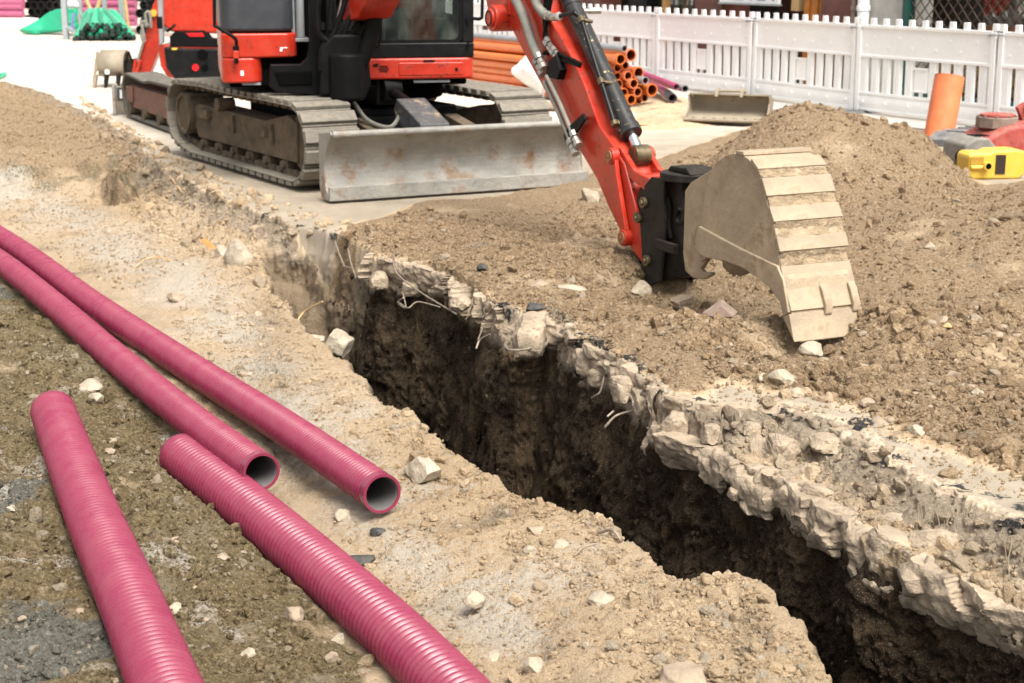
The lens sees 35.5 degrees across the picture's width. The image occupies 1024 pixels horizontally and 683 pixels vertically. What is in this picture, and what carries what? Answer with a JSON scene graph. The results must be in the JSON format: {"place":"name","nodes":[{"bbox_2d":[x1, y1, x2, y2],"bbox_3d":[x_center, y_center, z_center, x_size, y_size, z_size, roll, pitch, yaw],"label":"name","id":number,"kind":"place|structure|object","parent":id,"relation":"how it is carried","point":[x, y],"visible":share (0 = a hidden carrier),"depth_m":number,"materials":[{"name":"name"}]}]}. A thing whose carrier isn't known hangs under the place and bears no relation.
{"place":"outdoors","nodes":[
{"label":"outdoors","id":0,"kind":"place"},
{"bbox_2d":[26,14,974,130],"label":"pavement","id":1,"kind":"structure","parent":0,"point":[916,123],"depth_m":18.39,"materials":[{"name":"grey concrete"}]},
{"bbox_2d":[473,0,513,35],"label":"site barrier","id":2,"kind":"object","parent":1,"relation":"on","point":[478,26],"visible":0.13,"depth_m":26.90,"materials":[{"name":"white plastic"}]},
{"bbox_2d":[582,3,659,74],"bbox_3d":[1.551,-4.297,23.071,0.085,1.075,2.229,-6,15,-27],"label":"site barrier","id":3,"kind":"object","parent":1,"relation":"on","point":[610,23],"visible":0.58,"depth_m":22.72,"materials":[{"name":"white plastic"}]},
{"bbox_2d":[586,0,857,88],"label":"shop building","id":4,"kind":"structure","parent":1,"relation":"on","point":[830,9],"depth_m":22.72,"materials":[{"name":"red stone"}]},
{"bbox_2d":[629,0,694,45],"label":"display window","id":5,"kind":"structure","parent":4,"relation":"in","point":[665,4],"depth_m":24.32,"materials":[{"name":"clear glass"}]},
{"bbox_2d":[718,0,781,5],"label":"sign board","id":6,"kind":"object","parent":4,"relation":"attached to","point":[760,2],"visible":1,"depth_m":21.81,"materials":[{"name":"white plastic"}]},
{"bbox_2d":[802,0,820,84],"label":"wooden door","id":7,"kind":"structure","parent":4,"relation":"in","point":[811,7],"depth_m":21.09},
{"bbox_2d":[856,0,870,24],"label":"downpipe","id":8,"kind":"object","parent":4,"relation":"attached to","point":[863,8],"visible":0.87,"depth_m":19.92,"materials":[{"name":"white plastic"}]},
{"bbox_2d":[868,0,1023,105],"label":"shuttered shop","id":9,"kind":"structure","parent":1,"relation":"on","point":[990,13],"depth_m":19.53,"materials":[{"name":"metal"}]},
{"bbox_2d":[0,6,1023,682],"bbox_3d":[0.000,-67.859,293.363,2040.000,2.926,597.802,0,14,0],"label":"ground","id":10,"kind":"structure","parent":0,"point":[302,270],"depth_m":7.63,"materials":[{"name":"soil"}]},
{"bbox_2d":[0,17,38,30],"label":"concrete plinth","id":11,"kind":"structure","parent":10,"relation":"on","point":[12,24],"depth_m":40.81,"materials":[{"name":"grey concrete"}]},
{"bbox_2d":[20,8,77,33],"bbox_3d":[-10.808,-7.633,38.172,2.298,0.600,0.880,9,16,34],"label":"sheet","id":12,"kind":"object","parent":10,"relation":"on","point":[50,22],"visible":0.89,"depth_m":38.36,"materials":[{"name":"green plastic"}]},
{"bbox_2d":[61,0,69,38],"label":"rack post","id":13,"kind":"object","parent":10,"relation":"on","point":[64,13],"visible":1,"depth_m":35.98,"materials":[{"name":"metal"}]},
{"bbox_2d":[0,32,163,72],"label":"road marking","id":14,"kind":"object","parent":10,"relation":"on","point":[59,49],"visible":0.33,"depth_m":33.01,"materials":[{"name":"paint"}]},
{"bbox_2d":[79,378,102,392],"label":"rock","id":15,"kind":"object","parent":10,"relation":"on","point":[92,385],"visible":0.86,"depth_m":7.85,"materials":[{"name":"stone"}]},
{"bbox_2d":[72,7,135,40],"bbox_3d":[-9.733,-7.669,38.273,1.378,0.667,6.725,-3,14,-13],"label":"conduit bundle","id":16,"kind":"object","parent":10,"relation":"on","point":[100,24],"visible":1,"depth_m":35.60,"materials":[{"name":"green plastic"}]},
{"bbox_2d":[77,21,137,25],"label":"pink pipe","id":17,"kind":"object","parent":10,"relation":"on","point":[133,23],"visible":0.1,"depth_m":41.88,"materials":[{"name":"plastic"}]},
{"bbox_2d":[77,14,137,21],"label":"pink pipe","id":18,"kind":"object","parent":17,"relation":"on","point":[133,18],"visible":0.09,"depth_m":41.85,"materials":[{"name":"plastic"}]},
{"bbox_2d":[83,7,137,14],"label":"pink pipe","id":19,"kind":"object","parent":18,"relation":"on","point":[131,10],"visible":0.36,"depth_m":41.87,"materials":[{"name":"plastic"}]},
{"bbox_2d":[76,0,137,7],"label":"pink pipe","id":20,"kind":"object","parent":19,"relation":"on","point":[114,3],"visible":0.52,"depth_m":41.88,"materials":[{"name":"plastic"}]},
{"bbox_2d":[30,390,203,682],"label":"corrugated pipe","id":21,"kind":"object","parent":10,"relation":"on","point":[146,639],"visible":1,"depth_m":5.21,"materials":[{"name":"pink plastic"}]},
{"bbox_2d":[0,248,279,488],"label":"corrugated pipe","id":22,"kind":"object","parent":10,"relation":"on","point":[177,409],"visible":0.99,"depth_m":7.57,"materials":[{"name":"pink plastic"}]},
{"bbox_2d":[93,0,220,131],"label":"excavator","id":23,"kind":"object","parent":10,"relation":"on","point":[189,49],"visible":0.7,"depth_m":21.01,"materials":[{"name":"red metal"}]},
{"bbox_2d":[0,284,374,682],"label":"gravel clods","id":24,"kind":"object","parent":10,"relation":"on","point":[35,515],"visible":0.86,"depth_m":5.62,"materials":[{"name":"brown gravel"}]},
{"bbox_2d":[0,81,391,318],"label":"rubble","id":25,"kind":"object","parent":10,"relation":"on","point":[161,224],"visible":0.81,"depth_m":13.26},
{"bbox_2d":[0,225,400,512],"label":"corrugated pipe","id":26,"kind":"object","parent":10,"relation":"on","point":[368,484],"visible":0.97,"depth_m":7.43,"materials":[{"name":"pink plastic"}]},
{"bbox_2d":[224,238,253,265],"bbox_3d":[-1.819,-0.547,10.645,0.187,0.278,0.269,-8,16,-30],"label":"rock","id":27,"kind":"object","parent":10,"relation":"on","point":[236,252],"visible":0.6,"depth_m":10.55,"materials":[{"name":"stone"}]},
{"bbox_2d":[283,606,303,622],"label":"rock","id":28,"kind":"object","parent":10,"relation":"on","point":[295,614],"visible":0.99,"depth_m":5.27,"materials":[{"name":"stone"}]},
{"bbox_2d":[159,433,490,682],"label":"corrugated pipe","id":29,"kind":"object","parent":10,"relation":"on","point":[397,636],"visible":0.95,"depth_m":5.49,"materials":[{"name":"pink plastic"}]},
{"bbox_2d":[325,328,353,358],"bbox_3d":[-0.952,0.006,8.783,0.163,0.168,0.180,0,14,0],"label":"rock","id":30,"kind":"object","parent":10,"relation":"on","point":[339,342],"visible":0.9,"depth_m":8.72,"materials":[{"name":"stone"}]},
{"bbox_2d":[369,271,387,289],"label":"concrete chunk","id":31,"kind":"object","parent":10,"relation":"on","point":[378,280],"visible":1,"depth_m":9.74,"materials":[{"name":"beige concrete"}]},
{"bbox_2d":[403,456,440,483],"bbox_3d":[-0.360,0.531,6.550,0.137,0.133,0.221,-8,16,-31],"label":"rock","id":32,"kind":"object","parent":10,"relation":"on","point":[419,470],"visible":0.94,"depth_m":6.49,"materials":[{"name":"stone"}]},
{"bbox_2d":[462,590,485,608],"bbox_3d":[-0.131,0.868,5.404,0.076,0.053,0.068,-10,17,-37],"label":"rock","id":33,"kind":"object","parent":10,"relation":"on","point":[474,599],"visible":1,"depth_m":5.38,"materials":[{"name":"stone"}]},
{"bbox_2d":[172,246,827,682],"bbox_3d":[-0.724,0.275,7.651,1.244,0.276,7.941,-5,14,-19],"label":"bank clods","id":34,"kind":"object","parent":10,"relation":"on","point":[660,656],"visible":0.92,"depth_m":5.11,"materials":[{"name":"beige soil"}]},
{"bbox_2d":[466,78,547,96],"bbox_3d":[-0.284,-3.539,22.083,0.113,0.112,5.802,-8,15,-29],"label":"drain pipe","id":35,"kind":"object","parent":10,"relation":"on","point":[546,95],"visible":0.02,"depth_m":21.65,"materials":[{"name":"plastic"}]},
{"bbox_2d":[472,72,526,85],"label":"drain pipe","id":36,"kind":"object","parent":35,"relation":"on","point":[497,78],"visible":0.1,"depth_m":21.89,"materials":[{"name":"orange plastic"}]},
{"bbox_2d":[473,65,514,76],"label":"drain pipe","id":37,"kind":"object","parent":36,"relation":"on","point":[496,71],"visible":0.12,"depth_m":21.99,"materials":[{"name":"orange plastic"}]},
{"bbox_2d":[473,58,517,69],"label":"drain pipe","id":38,"kind":"object","parent":37,"relation":"on","point":[494,64],"visible":0.12,"depth_m":21.91,"materials":[{"name":"orange plastic"}]},
{"bbox_2d":[472,51,612,68],"bbox_3d":[-0.258,-3.912,21.949,0.099,0.098,5.802,-8,15,-29],"label":"drain pipe","id":39,"kind":"object","parent":38,"relation":"on","point":[498,56],"visible":0.25,"depth_m":21.75,"materials":[{"name":"orange plastic"}]},
{"bbox_2d":[357,253,661,420],"bbox_3d":[0.011,-0.093,8.526,0.463,0.230,3.668,-6,15,-25],"label":"slab edge","id":40,"kind":"object","parent":10,"relation":"on","point":[430,281],"visible":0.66,"depth_m":8.60,"materials":[{"name":"concrete"}]},
{"bbox_2d":[401,280,420,296],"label":"concrete chunk","id":41,"kind":"object","parent":40,"relation":"on","point":[408,290],"visible":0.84,"depth_m":9.63,"materials":[{"name":"concrete"}]},
{"bbox_2d":[448,295,471,311],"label":"concrete chunk","id":42,"kind":"object","parent":40,"relation":"on","point":[461,303],"visible":0.98,"depth_m":8.79,"materials":[{"name":"concrete"}]},
{"bbox_2d":[511,311,545,358],"bbox_3d":[0.086,-0.033,8.104,0.182,0.224,0.231,0,14,0],"label":"concrete chunk","id":43,"kind":"object","parent":40,"relation":"on","point":[530,330],"visible":0.99,"depth_m":8.02,"materials":[{"name":"grey concrete"}]},
{"bbox_2d":[575,348,590,376],"bbox_3d":[0.367,0.100,7.728,0.153,0.133,0.119,9,16,34],"label":"concrete chunk","id":44,"kind":"object","parent":40,"relation":"on","point":[583,366],"visible":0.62,"depth_m":7.69,"materials":[{"name":"grey concrete"}]},
{"bbox_2d":[587,368,600,387],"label":"concrete chunk","id":45,"kind":"object","parent":40,"relation":"attached to","point":[593,376],"visible":0.61,"depth_m":7.60,"materials":[{"name":"concrete"}]},
{"bbox_2d":[609,375,633,404],"bbox_3d":[0.499,0.216,7.154,0.108,0.123,0.134,-7,15,-28],"label":"concrete chunk","id":46,"kind":"object","parent":40,"relation":"on","point":[621,386],"visible":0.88,"depth_m":7.10,"materials":[{"name":"grey concrete"}]},
{"bbox_2d":[632,387,644,418],"bbox_3d":[0.600,0.259,7.064,0.140,0.148,0.188,0,14,0],"label":"concrete chunk","id":47,"kind":"object","parent":40,"relation":"on","point":[639,406],"visible":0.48,"depth_m":7.01,"materials":[{"name":"concrete"}]},
{"bbox_2d":[166,0,861,342],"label":"excavator","id":48,"kind":"object","parent":10,"relation":"on","point":[341,96],"visible":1,"depth_m":12.34,"materials":[{"name":"metal"}]},
{"bbox_2d":[511,55,548,98],"bbox_3d":[0.381,-3.462,20.930,0.788,0.711,0.636,0,14,0],"label":"white sheet","id":49,"kind":"object","parent":10,"relation":"on","point":[522,70],"visible":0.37,"depth_m":20.74,"materials":[{"name":"white paper"}]},
{"bbox_2d":[522,657,544,673],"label":"rock","id":50,"kind":"object","parent":10,"relation":"on","point":[533,664],"visible":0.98,"depth_m":4.85,"materials":[{"name":"stone"}]},
{"bbox_2d":[581,188,599,202],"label":"rock","id":51,"kind":"object","parent":10,"relation":"on","point":[588,195],"visible":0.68,"depth_m":11.73,"materials":[{"name":"stone"}]},
{"bbox_2d":[588,591,614,606],"bbox_3d":[0.293,0.848,5.231,0.086,0.055,0.085,6,15,25],"label":"rock","id":52,"kind":"object","parent":10,"relation":"on","point":[598,598],"visible":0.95,"depth_m":5.21,"materials":[{"name":"stone"}]},
{"bbox_2d":[631,280,651,295],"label":"rock","id":53,"kind":"object","parent":10,"relation":"on","point":[642,287],"visible":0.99,"depth_m":9.06,"materials":[{"name":"stone"}]},
{"bbox_2d":[643,70,676,102],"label":"drain pipe","id":54,"kind":"object","parent":10,"relation":"on","point":[668,94],"visible":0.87,"depth_m":19.93,"materials":[{"name":"pink plastic"}]},
{"bbox_2d":[629,66,679,89],"bbox_3d":[1.697,-3.496,20.892,0.085,0.230,2.603,-3,14,-14],"label":"drain pipe","id":55,"kind":"object","parent":54,"relation":"on","point":[664,82],"visible":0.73,"depth_m":20.08,"materials":[{"name":"pink plastic"}]},
{"bbox_2d":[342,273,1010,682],"bbox_3d":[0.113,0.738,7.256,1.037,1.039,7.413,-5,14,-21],"label":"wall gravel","id":56,"kind":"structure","parent":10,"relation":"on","point":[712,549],"depth_m":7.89,"materials":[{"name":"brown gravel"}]},
{"bbox_2d":[670,295,693,309],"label":"rock","id":57,"kind":"object","parent":10,"relation":"on","point":[680,301],"visible":0.88,"depth_m":8.80,"materials":[{"name":"stone"}]},
{"bbox_2d":[659,661,706,682],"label":"rock","id":58,"kind":"object","parent":10,"relation":"on","point":[686,672],"visible":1,"depth_m":4.51,"materials":[{"name":"stone"}]},
{"bbox_2d":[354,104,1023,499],"bbox_3d":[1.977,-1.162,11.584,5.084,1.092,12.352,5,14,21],"label":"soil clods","id":59,"kind":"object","parent":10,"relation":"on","point":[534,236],"visible":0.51,"depth_m":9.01,"materials":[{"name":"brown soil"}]},
{"bbox_2d":[703,299,737,316],"bbox_3d":[1.044,-0.167,8.014,0.180,0.075,0.091,0,14,0],"label":"rock","id":60,"kind":"object","parent":10,"relation":"on","point":[723,308],"visible":1,"depth_m":8.00,"materials":[{"name":"grey stone"}]},
{"bbox_2d":[683,87,772,122],"bbox_3d":[2.393,-2.622,17.688,0.918,0.357,0.479,5,14,20],"label":"digging bucket","id":61,"kind":"object","parent":10,"relation":"on","point":[719,106],"visible":0.89,"depth_m":17.80,"materials":[{"name":"grey metal"}]},
{"bbox_2d":[768,369,796,385],"bbox_3d":[1.159,0.169,6.876,0.130,0.114,0.116,0,14,0],"label":"rock","id":62,"kind":"object","parent":10,"relation":"on","point":[781,376],"visible":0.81,"depth_m":6.84,"materials":[{"name":"stone"}]},
{"bbox_2d":[798,341,822,357],"bbox_3d":[1.426,0.042,7.635,0.120,0.084,0.098,-5,15,-21],"label":"rock","id":63,"kind":"object","parent":10,"relation":"on","point":[811,348],"visible":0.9,"depth_m":7.61,"materials":[{"name":"stone"}]},
{"bbox_2d":[808,432,839,454],"bbox_3d":[1.213,0.398,6.221,0.117,0.071,0.143,0,14,0],"label":"concrete chunk","id":64,"kind":"object","parent":10,"relation":"on","point":[824,442],"visible":1,"depth_m":6.18,"materials":[{"name":"beige concrete"}]},
{"bbox_2d":[626,298,1023,475],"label":"soil clods","id":65,"kind":"object","parent":10,"relation":"on","point":[896,318],"visible":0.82,"depth_m":7.28,"materials":[{"name":"brown soil"}]},
{"bbox_2d":[640,414,1023,658],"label":"slab edge","id":66,"kind":"object","parent":10,"relation":"on","point":[967,606],"visible":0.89,"depth_m":5.67,"materials":[{"name":"concrete"}]},
{"bbox_2d":[660,410,687,433],"bbox_3d":[0.685,0.347,6.691,0.136,0.107,0.109,12,18,41],"label":"concrete chunk","id":67,"kind":"object","parent":66,"relation":"on","point":[675,421],"visible":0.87,"depth_m":6.65,"materials":[{"name":"beige concrete"}]},
{"bbox_2d":[700,423,721,444],"bbox_3d":[0.804,0.375,6.491,0.068,0.081,0.091,-12,18,-41],"label":"concrete chunk","id":68,"kind":"object","parent":66,"relation":"on","point":[709,433],"visible":1,"depth_m":6.46,"materials":[{"name":"beige concrete"}]},
{"bbox_2d":[748,434,766,454],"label":"slab block","id":69,"kind":"structure","parent":66,"relation":"on","point":[760,441],"depth_m":6.36,"materials":[{"name":"stone"}]},
{"bbox_2d":[753,466,778,483],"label":"slab block","id":70,"kind":"structure","parent":66,"relation":"on","point":[757,477],"depth_m":6.11,"materials":[{"name":"stone"}]},
{"bbox_2d":[774,484,787,513],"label":"slab block","id":71,"kind":"structure","parent":66,"relation":"on","point":[780,498],"depth_m":5.95,"materials":[{"name":"stone"}]},
{"bbox_2d":[775,466,806,477],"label":"slab block","id":72,"kind":"structure","parent":66,"relation":"on","point":[790,472],"depth_m":6.04,"materials":[{"name":"stone"}]},
{"bbox_2d":[801,481,836,498],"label":"slab block","id":73,"kind":"structure","parent":66,"relation":"on","point":[810,488],"depth_m":5.85,"materials":[{"name":"stone"}]},
{"bbox_2d":[829,509,858,544],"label":"slab block","id":74,"kind":"structure","parent":66,"relation":"on","point":[835,536],"depth_m":5.67,"materials":[{"name":"stone"}]},
{"bbox_2d":[866,525,911,556],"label":"slab block","id":75,"kind":"structure","parent":66,"relation":"on","point":[879,539],"depth_m":5.36,"materials":[{"name":"concrete"}]},
{"bbox_2d":[897,556,938,597],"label":"slab block","id":76,"kind":"structure","parent":66,"relation":"on","point":[909,579],"depth_m":5.20,"materials":[{"name":"concrete"}]},
{"bbox_2d":[908,529,958,547],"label":"slab block","id":77,"kind":"structure","parent":66,"relation":"on","point":[918,538],"depth_m":5.32,"materials":[{"name":"concrete"}]},
{"bbox_2d":[644,385,1023,524],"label":"slab edge","id":78,"kind":"object","parent":10,"relation":"on","point":[670,402],"visible":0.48,"depth_m":6.27,"materials":[{"name":"stone"}]},
{"bbox_2d":[645,373,1023,602],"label":"slab rubble","id":79,"kind":"object","parent":10,"relation":"on","point":[950,552],"visible":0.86,"depth_m":5.67,"materials":[{"name":"beige concrete"}]},
{"bbox_2d":[743,421,761,435],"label":"concrete chunk","id":80,"kind":"object","parent":79,"relation":"on","point":[755,425],"visible":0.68,"depth_m":6.45,"materials":[{"name":"concrete"}]},
{"bbox_2d":[837,108,882,113],"bbox_3d":[4.007,-2.656,18.559,0.840,0.100,0.400,-8,15,-29],"label":"rubber block","id":81,"kind":"object","parent":10,"relation":"on","point":[856,111],"depth_m":18.39,"materials":[{"name":"rubber"}]},
{"bbox_2d":[854,18,1004,122],"bbox_3d":[4.539,-2.961,17.508,0.086,1.075,2.236,-8,16,-29],"label":"site barrier","id":82,"kind":"object","parent":81,"relation":"on","point":[912,44],"visible":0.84,"depth_m":17.58,"materials":[{"name":"white plastic"}]},
{"bbox_2d":[924,73,964,137],"bbox_3d":[4.397,-2.378,16.284,0.299,0.706,0.453,12,18,40],"label":"pipe section","id":83,"kind":"object","parent":10,"relation":"on","point":[945,101],"visible":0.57,"depth_m":16.16,"materials":[{"name":"orange plastic"}]},
{"bbox_2d":[929,128,968,146],"bbox_3d":[4.441,-2.024,15.837,0.400,0.142,0.680,11,17,38],"label":"rubber block","id":84,"kind":"object","parent":10,"relation":"on","point":[939,137],"depth_m":15.70,"materials":[{"name":"grey rubber"}]},
{"bbox_2d":[958,125,974,128],"bbox_3d":[5.074,-2.221,16.747,0.840,0.100,0.400,-8,15,-29],"label":"rubber block","id":85,"kind":"object","parent":10,"relation":"on","point":[968,126],"depth_m":16.59,"materials":[{"name":"rubber"}]},
{"bbox_2d":[994,24,1023,114],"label":"site barrier","id":86,"kind":"object","parent":85,"relation":"on","point":[1010,57],"visible":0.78,"depth_m":16.47,"materials":[{"name":"white plastic"}]},
{"bbox_2d":[943,102,1023,164],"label":"compactor","id":87,"kind":"object","parent":10,"relation":"on","point":[995,129],"visible":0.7,"depth_m":14.32},
{"bbox_2d":[957,146,1023,178],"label":"canister","id":88,"kind":"object","parent":10,"relation":"on","point":[1003,162],"visible":0.97,"depth_m":13.31,"materials":[{"name":"yellow plastic"}]},
{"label":"drain pipe","id":89,"kind":"object","parent":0,"visible":0},
{"bbox_2d":[624,94,635,104],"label":"drain pipe","id":90,"kind":"object","parent":89,"relation":"on","point":[631,99],"visible":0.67,"depth_m":19.64,"materials":[{"name":"orange plastic"}]},
{"bbox_2d":[621,88,627,94],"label":"drain pipe","id":91,"kind":"object","parent":90,"relation":"on","point":[624,90],"visible":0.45,"depth_m":19.67,"materials":[{"name":"orange plastic"}]},
{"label":"drain pipe","id":92,"kind":"object","parent":91,"relation":"on","visible":0},
{"bbox_2d":[614,72,620,79],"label":"drain pipe","id":93,"kind":"object","parent":92,"relation":"on","point":[617,75],"visible":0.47,"depth_m":19.66,"materials":[{"name":"orange plastic"}]},
{"bbox_2d":[474,50,620,71],"bbox_3d":[-0.147,-3.944,22.066,0.109,0.108,5.802,-8,15,-29],"label":"drain pipe","id":94,"kind":"object","parent":93,"relation":"on","point":[614,69],"visible":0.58,"depth_m":19.66,"materials":[{"name":"plastic"}]},
{"bbox_2d":[474,49,610,63],"bbox_3d":[-0.201,-4.041,22.130,0.105,0.104,5.802,-8,15,-29],"label":"drain pipe","id":95,"kind":"object","parent":94,"relation":"on","point":[504,52],"visible":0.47,"depth_m":21.96,"materials":[{"name":"orange plastic"}]},
{"bbox_2d":[473,41,624,64],"bbox_3d":[-0.123,-4.005,21.828,0.136,0.135,5.802,-8,15,-29],"label":"drain pipe","id":96,"kind":"object","parent":95,"relation":"on","point":[617,59],"visible":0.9,"depth_m":21.60,"materials":[{"name":"orange plastic"}]},
{"bbox_2d":[474,33,626,51],"bbox_3d":[-0.080,-4.130,21.800,0.080,0.079,5.802,-8,15,-29],"label":"drain pipe","id":97,"kind":"object","parent":96,"relation":"on","point":[615,47],"visible":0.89,"depth_m":21.64,"materials":[{"name":"orange plastic"}]},
{"bbox_2d":[621,87,641,96],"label":"drain pipe","id":98,"kind":"object","parent":90,"relation":"on","point":[636,92],"visible":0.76,"depth_m":19.71,"materials":[{"name":"plastic"}]},
{"bbox_2d":[620,78,637,88],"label":"drain pipe","id":99,"kind":"object","parent":98,"relation":"on","point":[631,83],"visible":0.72,"depth_m":19.65,"materials":[{"name":"plastic"}]},
{"bbox_2d":[619,71,631,80],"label":"drain pipe","id":100,"kind":"object","parent":99,"relation":"on","point":[625,75],"visible":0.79,"depth_m":19.63,"materials":[{"name":"plastic"}]},
{"bbox_2d":[615,61,628,69],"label":"drain pipe","id":101,"kind":"object","parent":100,"relation":"on","point":[625,65],"visible":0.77,"depth_m":19.65,"materials":[{"name":"orange plastic"}]},
{"bbox_2d":[474,38,635,60],"bbox_3d":[0.010,-4.078,21.949,0.154,0.152,5.802,-8,15,-29],"label":"drain pipe","id":102,"kind":"object","parent":101,"relation":"on","point":[629,54],"visible":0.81,"depth_m":19.69,"materials":[{"name":"plastic"}]},
{"bbox_3d":[1.043,0.504,6.312,0.133,0.121,0.134,0,13,0],"label":"slab block","id":103,"kind":"object","parent":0,"visible":0},
{"bbox_2d":[765,433,796,460],"bbox_3d":[1.051,0.440,6.298,0.110,0.145,0.139,-6,15,-22],"label":"concrete chunk","id":104,"kind":"object","parent":103,"relation":"on","point":[782,444],"visible":0.61,"depth_m":6.25,"materials":[{"name":"beige concrete"}]},
{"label":"rubber block","id":105,"kind":"object","parent":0,"visible":0},
{"bbox_2d":[751,12,862,108],"bbox_3d":[3.555,-3.405,19.357,0.085,1.075,2.227,-6,15,-25],"label":"site barrier","id":106,"kind":"object","parent":105,"relation":"on","point":[795,35],"visible":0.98,"depth_m":19.32,"materials":[{"name":"white plastic"}]},
{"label":"rubber block","id":107,"kind":"object","parent":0,"visible":0},
{"bbox_2d":[655,7,756,93],"bbox_3d":[2.565,-3.852,21.218,0.085,1.075,2.266,-8,16,-28],"label":"site barrier","id":108,"kind":"object","parent":107,"relation":"on","point":[694,29],"visible":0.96,"depth_m":21.18,"materials":[{"name":"white plastic"}]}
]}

